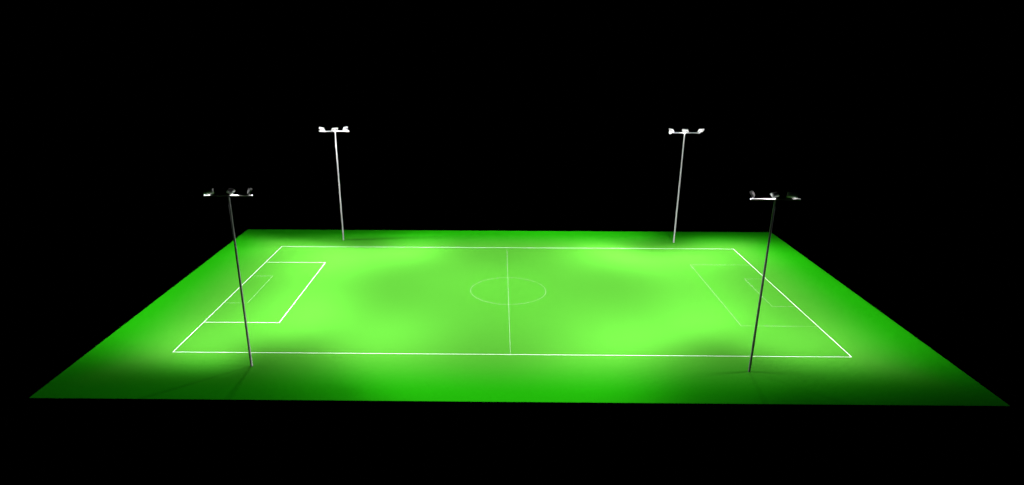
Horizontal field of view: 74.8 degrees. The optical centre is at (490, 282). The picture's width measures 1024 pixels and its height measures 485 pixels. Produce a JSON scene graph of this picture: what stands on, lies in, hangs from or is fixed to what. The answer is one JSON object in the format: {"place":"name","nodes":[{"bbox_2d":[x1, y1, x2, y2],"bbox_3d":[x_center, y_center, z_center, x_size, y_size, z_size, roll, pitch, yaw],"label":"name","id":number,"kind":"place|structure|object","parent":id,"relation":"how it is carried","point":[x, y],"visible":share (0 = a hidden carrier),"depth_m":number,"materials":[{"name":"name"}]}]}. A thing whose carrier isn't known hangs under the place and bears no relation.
{"place":"outdoors","nodes":[
{"label":"outdoors","id":0,"kind":"place"},
{"bbox_2d":[0,0,1023,484],"label":"sky","id":1,"kind":"structure","parent":0,"point":[896,126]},
{"bbox_2d":[30,229,1009,405],"bbox_3d":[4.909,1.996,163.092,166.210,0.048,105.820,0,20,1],"label":"ground","id":2,"kind":"structure","parent":0,"point":[521,316],"depth_m":141.44,"materials":[{"name":"plant"}]},
{"bbox_2d":[203,188,252,366],"bbox_3d":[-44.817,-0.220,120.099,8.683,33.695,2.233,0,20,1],"label":"floodlight mast","id":3,"kind":"object","parent":2,"relation":"on","point":[211,191],"visible":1,"depth_m":116.61,"materials":[{"name":"metal"}]},
{"bbox_2d":[319,126,347,239],"bbox_3d":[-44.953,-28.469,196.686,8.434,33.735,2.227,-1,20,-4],"label":"floodlight mast","id":4,"kind":"object","parent":2,"relation":"on","point":[332,129],"visible":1,"depth_m":194.22,"materials":[{"name":"metal"}]},
{"bbox_2d":[669,129,703,242],"bbox_3d":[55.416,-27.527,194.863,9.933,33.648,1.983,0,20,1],"label":"floodlight mast","id":5,"kind":"object","parent":2,"relation":"on","point":[685,130],"visible":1,"depth_m":192.59,"materials":[{"name":"metal"}]},
{"bbox_2d":[748,191,800,371],"bbox_3d":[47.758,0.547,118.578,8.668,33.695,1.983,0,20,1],"label":"floodlight mast","id":6,"kind":"object","parent":2,"relation":"on","point":[789,194],"visible":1,"depth_m":115.61,"materials":[{"name":"metal"}]}
]}

